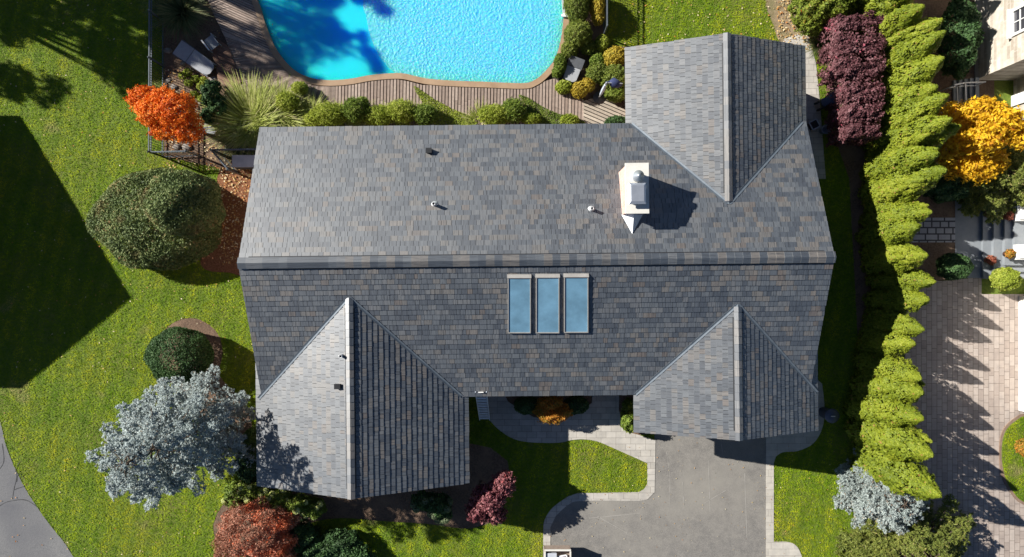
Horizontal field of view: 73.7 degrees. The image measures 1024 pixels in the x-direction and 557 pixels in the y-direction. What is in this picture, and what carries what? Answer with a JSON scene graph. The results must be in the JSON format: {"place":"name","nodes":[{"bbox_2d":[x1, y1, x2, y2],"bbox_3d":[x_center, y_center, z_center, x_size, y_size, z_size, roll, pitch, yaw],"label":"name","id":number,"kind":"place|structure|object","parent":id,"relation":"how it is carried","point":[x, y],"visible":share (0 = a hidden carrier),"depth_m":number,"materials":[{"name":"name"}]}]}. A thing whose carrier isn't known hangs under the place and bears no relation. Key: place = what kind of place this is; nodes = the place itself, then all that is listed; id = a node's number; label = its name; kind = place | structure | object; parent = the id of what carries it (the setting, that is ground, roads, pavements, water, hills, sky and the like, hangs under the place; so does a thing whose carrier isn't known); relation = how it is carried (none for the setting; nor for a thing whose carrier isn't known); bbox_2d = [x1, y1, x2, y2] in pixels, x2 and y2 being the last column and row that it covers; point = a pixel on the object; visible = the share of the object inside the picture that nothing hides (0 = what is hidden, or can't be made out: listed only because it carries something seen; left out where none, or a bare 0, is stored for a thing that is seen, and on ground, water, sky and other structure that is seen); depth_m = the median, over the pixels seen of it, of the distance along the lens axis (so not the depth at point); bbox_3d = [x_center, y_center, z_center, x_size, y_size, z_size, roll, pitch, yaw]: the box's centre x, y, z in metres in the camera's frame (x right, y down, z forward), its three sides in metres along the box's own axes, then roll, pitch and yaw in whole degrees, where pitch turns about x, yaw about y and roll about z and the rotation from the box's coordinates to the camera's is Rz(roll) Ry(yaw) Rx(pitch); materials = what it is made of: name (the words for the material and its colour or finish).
{"place":"outdoors","nodes":[
{"label":"outdoors","id":0,"kind":"place"},
{"bbox_2d":[0,423,73,556],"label":"road","id":1,"kind":"structure","parent":0,"point":[35,532],"depth_m":28.98,"materials":[{"name":"asphalt"}]},
{"bbox_2d":[140,0,216,46],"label":"tall grass","id":2,"kind":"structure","parent":0,"point":[169,12],"depth_m":28.53,"materials":[{"name":"plant"}]},
{"bbox_2d":[258,0,562,82],"bbox_3d":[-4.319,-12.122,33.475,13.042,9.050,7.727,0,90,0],"label":"water","id":3,"kind":"structure","parent":0,"point":[510,41],"depth_m":28.95,"materials":[{"name":"liquid"}]},
{"bbox_2d":[0,0,1023,556],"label":"ground","id":4,"kind":"structure","parent":0,"point":[1002,90],"depth_m":29.00,"materials":[{"name":"plant"}]},
{"bbox_2d":[85,167,226,270],"bbox_3d":[-14.427,-2.455,27.030,6.107,3.976,4.308,0,90,0],"label":"yew bush","id":5,"kind":"object","parent":4,"relation":"on","point":[161,186],"visible":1,"depth_m":27.13,"materials":[{"name":"green plant"}]},
{"bbox_2d":[158,318,251,435],"bbox_3d":[-13.199,4.440,29.025,2.862,0.070,5.670,-21,90,0],"label":"mulch bed","id":6,"kind":"object","parent":4,"relation":"on","point":[209,332],"visible":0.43,"depth_m":28.99,"materials":[{"name":"soil"}]},
{"bbox_2d":[84,364,256,511],"bbox_3d":[-12.697,5.915,25.178,4.769,7.646,4.980,0,90,0],"label":"blue spruce","id":7,"kind":"object","parent":6,"relation":"on","point":[172,439],"visible":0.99,"depth_m":24.39,"materials":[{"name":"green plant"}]},
{"bbox_2d":[143,326,213,382],"bbox_3d":[-13.705,3.132,28.063,2.766,1.909,2.360,0,90,0],"label":"round bush","id":8,"kind":"object","parent":6,"relation":"on","point":[153,360],"visible":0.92,"depth_m":27.52,"materials":[{"name":"green plant"}]},
{"bbox_2d":[164,0,256,170],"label":"garden bed","id":9,"kind":"object","parent":4,"relation":"on","point":[171,61],"visible":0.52,"depth_m":28.99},
{"bbox_2d":[123,84,206,146],"bbox_3d":[-13.557,-6.378,27.310,3.165,3.388,2.430,0,90,0],"label":"maple tree","id":10,"kind":"object","parent":9,"relation":"on","point":[158,99],"visible":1,"depth_m":26.23,"materials":[{"name":"orange plant"}]},
{"bbox_2d":[147,0,200,157],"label":"metal fence","id":11,"kind":"object","parent":9,"relation":"on","point":[150,140],"visible":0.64,"depth_m":28.07,"materials":[{"name":"metal"}]},
{"bbox_2d":[172,40,215,76],"bbox_3d":[-13.316,-9.215,28.748,1.705,0.503,0.765,35,90,0],"label":"sun lounger","id":12,"kind":"object","parent":9,"relation":"on","point":[197,60],"visible":1,"depth_m":28.65,"materials":[{"name":"fabric"}]},
{"bbox_2d":[200,79,229,115],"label":"juniper","id":13,"kind":"object","parent":9,"relation":"on","point":[210,91],"visible":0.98,"depth_m":28.00,"materials":[{"name":"green plant"}]},
{"bbox_2d":[209,39,241,91],"bbox_3d":[-12.183,-8.993,28.905,0.936,0.150,2.265,-21,90,0],"label":"wooden landing","id":14,"kind":"object","parent":9,"relation":"on","point":[222,57],"visible":0.76,"depth_m":28.83,"materials":[{"name":"brown wood"}]},
{"bbox_2d":[200,167,252,275],"bbox_3d":[-11.825,-2.344,29.024,2.813,0.072,4.801,0,90,0],"label":"mulch bed","id":15,"kind":"object","parent":4,"relation":"on","point":[210,261],"visible":0.41,"depth_m":28.99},
{"bbox_2d":[219,168,250,264],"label":"fallen leaves","id":16,"kind":"object","parent":15,"relation":"on","point":[232,212],"visible":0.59,"depth_m":28.95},
{"bbox_2d":[282,519,333,556],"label":"evergreen shrub","id":17,"kind":"object","parent":4,"relation":"on","point":[306,544],"visible":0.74,"depth_m":27.99,"materials":[{"name":"green plant"}]},
{"bbox_2d":[317,527,376,556],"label":"evergreen shrub","id":18,"kind":"object","parent":4,"relation":"on","point":[355,546],"visible":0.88,"depth_m":28.16,"materials":[{"name":"green plant"}]},
{"bbox_2d":[213,443,509,553],"bbox_3d":[-6.366,8.964,29.024,12.642,0.071,5.663,0,90,0],"label":"mulch bed","id":19,"kind":"object","parent":4,"relation":"on","point":[485,463],"visible":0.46,"depth_m":28.99,"materials":[{"name":"soil"}]},
{"bbox_2d":[235,426,256,483],"bbox_3d":[-10.829,7.325,28.172,1.146,1.692,2.354,0,90,0],"label":"evergreen shrub","id":20,"kind":"object","parent":19,"relation":"on","point":[244,473],"visible":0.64,"depth_m":27.77,"materials":[{"name":"green plant"}]},
{"bbox_2d":[221,479,276,508],"bbox_3d":[-10.774,8.910,28.269,2.389,1.472,1.329,0,90,0],"label":"hydrangea","id":21,"kind":"object","parent":19,"relation":"on","point":[241,491],"visible":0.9,"depth_m":27.84,"materials":[{"name":"green plant"}]},
{"bbox_2d":[211,492,301,556],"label":"red shrub","id":22,"kind":"object","parent":19,"relation":"on","point":[230,530],"visible":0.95,"depth_m":27.29,"materials":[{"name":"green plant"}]},
{"bbox_2d":[269,488,327,520],"bbox_3d":[-8.853,9.304,28.281,2.492,1.464,0.967,19,90,0],"label":"hydrangea","id":23,"kind":"object","parent":19,"relation":"on","point":[309,506],"visible":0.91,"depth_m":27.90,"materials":[{"name":"green plant"}]},
{"bbox_2d":[410,489,452,525],"bbox_3d":[-3.318,9.494,28.298,1.804,1.415,1.496,0,90,0],"label":"hydrangea","id":24,"kind":"object","parent":19,"relation":"on","point":[428,502],"visible":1,"depth_m":27.94,"materials":[{"name":"green plant"}]},
{"bbox_2d":[464,469,517,525],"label":"plum tree","id":25,"kind":"object","parent":19,"relation":"on","point":[487,504],"visible":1,"depth_m":26.94,"materials":[{"name":"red plant"}]},
{"bbox_2d":[362,104,392,125],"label":"border shrub","id":26,"kind":"object","parent":4,"relation":"on","point":[376,115],"visible":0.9,"depth_m":28.23,"materials":[{"name":"green plant"}]},
{"bbox_2d":[207,0,581,124],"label":"deck base","id":27,"kind":"object","parent":4,"relation":"on","point":[552,78],"visible":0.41,"depth_m":28.97,"materials":[{"name":"wood"}]},
{"bbox_2d":[196,67,290,160],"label":"tall grass","id":28,"kind":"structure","parent":27,"relation":"on","point":[239,97],"depth_m":28.48,"materials":[{"name":"plant"}]},
{"bbox_2d":[235,73,311,144],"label":"tall grass","id":29,"kind":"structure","parent":27,"relation":"on","point":[251,116],"depth_m":28.59,"materials":[{"name":"plant"}]},
{"bbox_2d":[275,91,301,112],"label":"border shrub","id":30,"kind":"object","parent":27,"relation":"on","point":[289,101],"visible":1,"depth_m":28.25,"materials":[{"name":"green plant"}]},
{"bbox_2d":[302,100,346,126],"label":"border shrub","id":31,"kind":"object","parent":27,"relation":"on","point":[328,113],"visible":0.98,"depth_m":28.20,"materials":[{"name":"green plant"}]},
{"bbox_2d":[341,96,370,123],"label":"border shrub","id":32,"kind":"object","parent":27,"relation":"on","point":[353,109],"visible":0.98,"depth_m":28.05,"materials":[{"name":"green plant"}]},
{"bbox_2d":[208,0,583,134],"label":"pool deck","id":33,"kind":"structure","parent":27,"relation":"on","point":[262,61],"depth_m":28.88,"materials":[{"name":"brown wood"}]},
{"bbox_2d":[414,86,476,124],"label":"shrubs","id":34,"kind":"object","parent":33,"relation":"on","point":[450,115],"visible":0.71,"depth_m":28.82,"materials":[{"name":"green plant"}]},
{"bbox_2d":[519,94,584,124],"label":"shrubs","id":35,"kind":"object","parent":33,"relation":"on","point":[544,111],"visible":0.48,"depth_m":28.81,"materials":[{"name":"green plant"}]},
{"bbox_2d":[384,98,416,125],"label":"border shrub","id":36,"kind":"object","parent":27,"relation":"on","point":[401,109],"visible":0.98,"depth_m":28.16,"materials":[{"name":"green plant"}]},
{"bbox_2d":[252,0,568,89],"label":"pool coping","id":37,"kind":"object","parent":27,"relation":"on","point":[545,75],"visible":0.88,"depth_m":28.85,"materials":[{"name":"stone"}]},
{"bbox_2d":[411,103,439,124],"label":"border shrub","id":38,"kind":"object","parent":27,"relation":"on","point":[426,113],"visible":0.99,"depth_m":28.24,"materials":[{"name":"green plant"}]},
{"bbox_2d":[474,103,511,124],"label":"border shrub","id":39,"kind":"object","parent":27,"relation":"on","point":[493,113],"visible":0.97,"depth_m":28.24,"materials":[{"name":"green plant"}]},
{"bbox_2d":[501,95,527,123],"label":"border shrub","id":40,"kind":"object","parent":27,"relation":"on","point":[516,107],"visible":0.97,"depth_m":28.21,"materials":[{"name":"green plant"}]},
{"bbox_2d":[237,32,835,499],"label":"house","id":41,"kind":"structure","parent":4,"relation":"on","point":[665,256],"depth_m":24.94,"materials":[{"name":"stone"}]},
{"bbox_2d":[506,394,591,419],"bbox_3d":[1.527,4.791,29.026,4.599,0.069,2.435,0,90,0],"label":"mulch bed","id":42,"kind":"object","parent":4,"relation":"on","point":[511,399],"visible":0.17,"depth_m":28.99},
{"bbox_2d":[531,395,572,424],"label":"entry shrub","id":43,"kind":"object","parent":42,"relation":"on","point":[556,408],"visible":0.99,"depth_m":27.98,"materials":[{"name":"orange plant"}]},
{"bbox_2d":[478,395,655,556],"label":"entry walk","id":44,"kind":"structure","parent":4,"relation":"on","point":[599,420],"depth_m":28.96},
{"bbox_2d":[570,0,624,107],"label":"garden bed","id":45,"kind":"object","parent":4,"relation":"on","point":[597,31],"visible":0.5,"depth_m":28.99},
{"bbox_2d":[563,55,584,81],"bbox_3d":[2.581,-8.789,28.689,0.685,0.623,1.052,20,90,0],"label":"sun lounger","id":46,"kind":"object","parent":45,"relation":"on","point":[571,73],"visible":0.94,"depth_m":28.64,"materials":[{"name":"fabric"}]},
{"bbox_2d":[563,0,590,21],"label":"garden shrub","id":47,"kind":"object","parent":45,"relation":"on","point":[578,11],"visible":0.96,"depth_m":27.96,"materials":[{"name":"green plant"}]},
{"bbox_2d":[563,18,592,48],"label":"garden shrub","id":48,"kind":"object","parent":45,"relation":"on","point":[579,33],"visible":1,"depth_m":27.97,"materials":[{"name":"green plant"}]},
{"bbox_2d":[560,39,597,59],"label":"garden shrub","id":49,"kind":"object","parent":45,"relation":"on","point":[567,48],"visible":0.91,"depth_m":28.35,"materials":[{"name":"green plant"}]},
{"bbox_2d":[570,77,595,98],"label":"garden shrub","id":50,"kind":"object","parent":45,"relation":"on","point":[585,86],"visible":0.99,"depth_m":28.37,"materials":[{"name":"yellow plant"}]},
{"bbox_2d":[599,64,624,91],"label":"garden shrub","id":51,"kind":"object","parent":45,"relation":"on","point":[617,71],"visible":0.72,"depth_m":28.00,"materials":[{"name":"green plant"}]},
{"bbox_2d":[584,98,624,123],"bbox_3d":[4.141,-6.806,29.005,2.229,0.110,1.885,0,90,0],"label":"deck base","id":52,"kind":"object","parent":4,"relation":"on","point":[603,110],"visible":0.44,"depth_m":28.95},
{"bbox_2d":[583,96,624,124],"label":"house deck","id":53,"kind":"structure","parent":52,"relation":"on","point":[604,113],"depth_m":28.87,"materials":[{"name":"brown wood"}]},
{"bbox_2d":[619,395,647,434],"bbox_3d":[5.528,5.374,29.026,1.994,0.069,2.538,0,90,0],"label":"mulch bed","id":54,"kind":"object","parent":4,"relation":"on","point":[622,398],"visible":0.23,"depth_m":28.99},
{"bbox_2d":[620,397,634,433],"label":"corner shrub","id":55,"kind":"object","parent":54,"relation":"on","point":[626,412],"visible":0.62,"depth_m":27.95,"materials":[{"name":"green plant"}]},
{"bbox_2d":[766,381,824,556],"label":"side walk","id":56,"kind":"structure","parent":4,"relation":"on","point":[776,446],"depth_m":28.97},
{"bbox_2d":[787,0,868,36],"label":"burning bush","id":57,"kind":"object","parent":4,"relation":"on","point":[823,10],"visible":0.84,"depth_m":27.48,"materials":[{"name":"green plant"}]},
{"bbox_2d":[826,6,871,362],"bbox_3d":[14.953,-2.963,29.024,3.625,0.072,22.838,0,90,0],"label":"planting strip","id":58,"kind":"object","parent":4,"relation":"on","point":[853,159],"visible":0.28,"depth_m":28.99,"materials":[{"name":"soil"}]},
{"bbox_2d":[816,10,887,147],"bbox_3d":[13.660,-7.949,27.736,2.097,2.548,5.068,0,90,0],"label":"purple hedge","id":59,"kind":"object","parent":58,"relation":"on","point":[858,70],"visible":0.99,"depth_m":26.76,"materials":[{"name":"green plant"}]},
{"bbox_2d":[843,0,914,36],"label":"thuja tree","id":60,"kind":"object","parent":58,"relation":"on","point":[881,5],"visible":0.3,"depth_m":26.59,"materials":[{"name":"green plant"}]},
{"bbox_2d":[841,388,924,429],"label":"thuja tree","id":61,"kind":"object","parent":58,"relation":"on","point":[862,407],"visible":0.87,"depth_m":26.94,"materials":[{"name":"green plant"}]},
{"bbox_2d":[854,327,915,356],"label":"thuja tree","id":62,"kind":"object","parent":58,"relation":"on","point":[876,341],"visible":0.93,"depth_m":27.23,"materials":[{"name":"green plant"}]},
{"bbox_2d":[848,3,924,46],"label":"thuja tree","id":63,"kind":"object","parent":58,"relation":"on","point":[898,17],"visible":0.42,"depth_m":25.90,"materials":[{"name":"green plant"}]},
{"bbox_2d":[848,369,925,402],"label":"thuja tree","id":64,"kind":"object","parent":58,"relation":"on","point":[883,386],"visible":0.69,"depth_m":26.77,"materials":[{"name":"green plant"}]},
{"bbox_2d":[852,349,922,386],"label":"thuja tree","id":65,"kind":"object","parent":58,"relation":"on","point":[878,362],"visible":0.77,"depth_m":27.18,"materials":[{"name":"green plant"}]},
{"bbox_2d":[842,415,933,462],"bbox_3d":[15.023,6.325,26.806,2.272,4.488,2.388,-9,91,-2],"label":"thuja tree","id":66,"kind":"object","parent":58,"relation":"on","point":[880,437],"visible":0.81,"depth_m":26.36,"materials":[{"name":"green plant"}]},
{"bbox_2d":[854,218,921,252],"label":"thuja tree","id":67,"kind":"object","parent":58,"relation":"on","point":[892,232],"visible":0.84,"depth_m":26.93,"materials":[{"name":"green plant"}]},
{"bbox_2d":[861,305,924,338],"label":"thuja tree","id":68,"kind":"object","parent":58,"relation":"on","point":[886,321],"visible":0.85,"depth_m":27.18,"materials":[{"name":"green plant"}]},
{"bbox_2d":[858,240,928,274],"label":"thuja tree","id":69,"kind":"object","parent":58,"relation":"on","point":[887,259],"visible":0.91,"depth_m":26.93,"materials":[{"name":"green plant"}]},
{"bbox_2d":[857,173,931,214],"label":"thuja tree","id":70,"kind":"object","parent":58,"relation":"on","point":[892,192],"visible":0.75,"depth_m":27.06,"materials":[{"name":"green plant"}]},
{"bbox_2d":[848,441,941,500],"bbox_3d":[15.334,7.678,26.729,2.436,4.654,2.507,9,93,-2],"label":"thuja tree","id":71,"kind":"object","parent":58,"relation":"on","point":[895,476],"visible":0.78,"depth_m":26.26,"materials":[{"name":"green plant"}]},
{"bbox_2d":[858,200,932,228],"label":"thuja tree","id":72,"kind":"object","parent":58,"relation":"on","point":[893,211],"visible":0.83,"depth_m":26.88,"materials":[{"name":"green plant"}]},
{"bbox_2d":[862,283,929,314],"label":"thuja tree","id":73,"kind":"object","parent":58,"relation":"on","point":[904,302],"visible":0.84,"depth_m":27.17,"materials":[{"name":"green plant"}]},
{"bbox_2d":[858,144,940,180],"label":"thuja tree","id":74,"kind":"object","parent":58,"relation":"on","point":[915,154],"visible":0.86,"depth_m":26.48,"materials":[{"name":"green plant"}]},
{"bbox_2d":[865,267,935,294],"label":"thuja tree","id":75,"kind":"object","parent":58,"relation":"on","point":[908,280],"visible":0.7,"depth_m":26.98,"materials":[{"name":"green plant"}]},
{"bbox_2d":[869,80,938,127],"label":"thuja tree","id":76,"kind":"object","parent":58,"relation":"on","point":[923,90],"visible":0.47,"depth_m":26.11,"materials":[{"name":"green plant"}]},
{"bbox_2d":[860,159,947,198],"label":"thuja tree","id":77,"kind":"object","parent":58,"relation":"on","point":[938,172],"visible":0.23,"depth_m":25.85,"materials":[{"name":"green plant"}]},
{"bbox_2d":[864,54,944,103],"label":"thuja tree","id":78,"kind":"object","parent":58,"relation":"on","point":[934,64],"visible":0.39,"depth_m":25.80,"materials":[{"name":"green plant"}]},
{"bbox_2d":[868,16,943,62],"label":"thuja tree","id":79,"kind":"object","parent":58,"relation":"on","point":[925,25],"visible":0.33,"depth_m":25.64,"materials":[{"name":"green plant"}]},
{"bbox_2d":[860,115,952,159],"bbox_3d":[15.747,-5.632,26.703,2.068,4.708,1.949,-24,88,-1],"label":"thuja tree","id":80,"kind":"object","parent":58,"relation":"on","point":[889,140],"visible":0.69,"depth_m":26.04,"materials":[{"name":"green plant"}]},
{"bbox_2d":[867,30,946,85],"bbox_3d":[15.446,-8.599,26.665,1.815,4.774,1.938,40,87,3],"label":"thuja tree","id":81,"kind":"object","parent":58,"relation":"on","point":[895,56],"visible":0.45,"depth_m":25.77,"materials":[{"name":"green plant"}]},
{"bbox_2d":[869,92,949,145],"bbox_3d":[15.624,-6.387,26.678,1.949,4.757,2.058,-5,86,1],"label":"thuja tree","id":82,"kind":"object","parent":58,"relation":"on","point":[893,120],"visible":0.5,"depth_m":25.84,"materials":[{"name":"green plant"}]},
{"bbox_2d":[876,122,961,150],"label":"thuja tree","id":83,"kind":"object","parent":58,"relation":"on","point":[944,136],"visible":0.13,"depth_m":25.43,"materials":[{"name":"green plant"}]},
{"bbox_2d":[833,514,905,556],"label":"green spruce","id":84,"kind":"object","parent":4,"relation":"on","point":[857,537],"visible":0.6,"depth_m":28.05,"materials":[{"name":"green plant"}]},
{"bbox_2d":[831,446,929,535],"bbox_3d":[15.360,8.873,27.746,3.707,2.750,3.787,0,90,0],"label":"dwarf spruce","id":85,"kind":"object","parent":4,"relation":"on","point":[893,512],"visible":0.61,"depth_m":27.46,"materials":[{"name":"grey plant"}]},
{"bbox_2d":[839,492,977,556],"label":"green spruce","id":86,"kind":"object","parent":4,"relation":"on","point":[945,542],"visible":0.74,"depth_m":27.71,"materials":[{"name":"green plant"}]},
{"bbox_2d":[907,242,954,280],"bbox_3d":[17.744,-0.707,29.026,2.139,0.069,1.649,0,90,0],"label":"neighbour bed","id":87,"kind":"object","parent":4,"relation":"on","point":[934,250],"visible":0.32,"depth_m":28.99,"materials":[{"name":"soil"}]},
{"bbox_2d":[935,253,974,280],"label":"ball bush","id":88,"kind":"object","parent":87,"relation":"on","point":[961,266],"visible":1,"depth_m":27.88,"materials":[{"name":"green plant"}]},
{"bbox_2d":[913,191,954,217],"bbox_3d":[17.744,-3.226,29.026,2.139,0.069,1.287,0,90,0],"label":"neighbour bed","id":89,"kind":"object","parent":4,"relation":"on","point":[944,210],"visible":0.39,"depth_m":28.99,"materials":[{"name":"soil"}]},
{"bbox_2d":[906,0,993,186],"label":"neighbour bed","id":90,"kind":"object","parent":4,"relation":"on","point":[934,8],"depth_m":28.99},
{"bbox_2d":[922,174,970,203],"bbox_3d":[17.928,-3.762,28.183,2.079,1.653,1.358,0,90,0],"label":"shade shrub","id":91,"kind":"object","parent":90,"relation":"on","point":[957,188],"visible":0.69,"depth_m":27.72,"materials":[{"name":"green plant"}]},
{"bbox_2d":[937,0,984,80],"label":"shade shrub","id":92,"kind":"object","parent":90,"relation":"on","point":[968,36],"visible":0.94,"depth_m":27.58,"materials":[{"name":"green plant"}]},
{"bbox_2d":[952,77,978,102],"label":"basement steps","id":93,"kind":"structure","parent":90,"relation":"on","point":[972,91],"depth_m":28.70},
{"bbox_2d":[936,95,1023,185],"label":"yellow tree","id":94,"kind":"object","parent":90,"relation":"on","point":[990,126],"visible":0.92,"depth_m":25.85,"materials":[{"name":"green plant"}]},
{"bbox_2d":[937,140,1023,225],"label":"neighbour conifer","id":95,"kind":"object","parent":90,"relation":"on","point":[1010,179],"visible":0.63,"depth_m":27.53,"materials":[{"name":"green plant"}]},
{"bbox_2d":[905,278,1023,556],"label":"neighbour forecourt","id":96,"kind":"structure","parent":4,"relation":"on","point":[962,354],"depth_m":28.98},
{"bbox_2d":[955,179,980,277],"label":"bluestone walk","id":97,"kind":"structure","parent":4,"relation":"on","point":[967,236],"depth_m":28.98,"materials":[{"name":"stone"}]},
{"bbox_2d":[975,0,1023,411],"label":"stone house","id":98,"kind":"structure","parent":4,"relation":"on","point":[1000,55],"depth_m":27.92,"materials":[{"name":"white paint"}]},
{"bbox_2d":[1007,3,1023,38],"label":"window","id":99,"kind":"structure","parent":98,"relation":"in","point":[1015,17],"depth_m":26.63,"materials":[{"name":"white paint"}]},
{"bbox_2d":[981,191,1023,278],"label":"porch steps","id":100,"kind":"structure","parent":4,"relation":"on","point":[1000,238],"depth_m":28.68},
{"bbox_2d":[989,267,1022,291],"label":"ball bush","id":101,"kind":"object","parent":4,"relation":"on","point":[1002,282],"visible":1,"depth_m":27.98,"materials":[{"name":"green plant"}]},
{"bbox_2d":[550,434,765,556],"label":"driveway","id":102,"kind":"structure","parent":0,"point":[651,529],"depth_m":28.98,"materials":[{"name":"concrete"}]},
{"bbox_2d":[766,0,809,41],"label":"dry ground","id":103,"kind":"structure","parent":0,"point":[773,13],"depth_m":28.99,"materials":[{"name":"gravel"}]},
{"bbox_2d":[783,34,825,178],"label":"garden path","id":104,"kind":"structure","parent":0,"point":[812,113],"depth_m":28.98,"materials":[{"name":"stone"}]},
{"bbox_2d":[906,218,954,241],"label":"cobble path","id":105,"kind":"structure","parent":0,"point":[937,229],"depth_m":28.98,"materials":[{"name":"stone"}]},
{"bbox_2d":[1002,416,1023,501],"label":"island lawn","id":106,"kind":"structure","parent":0,"point":[1015,459],"depth_m":28.93,"materials":[{"name":"plant"}]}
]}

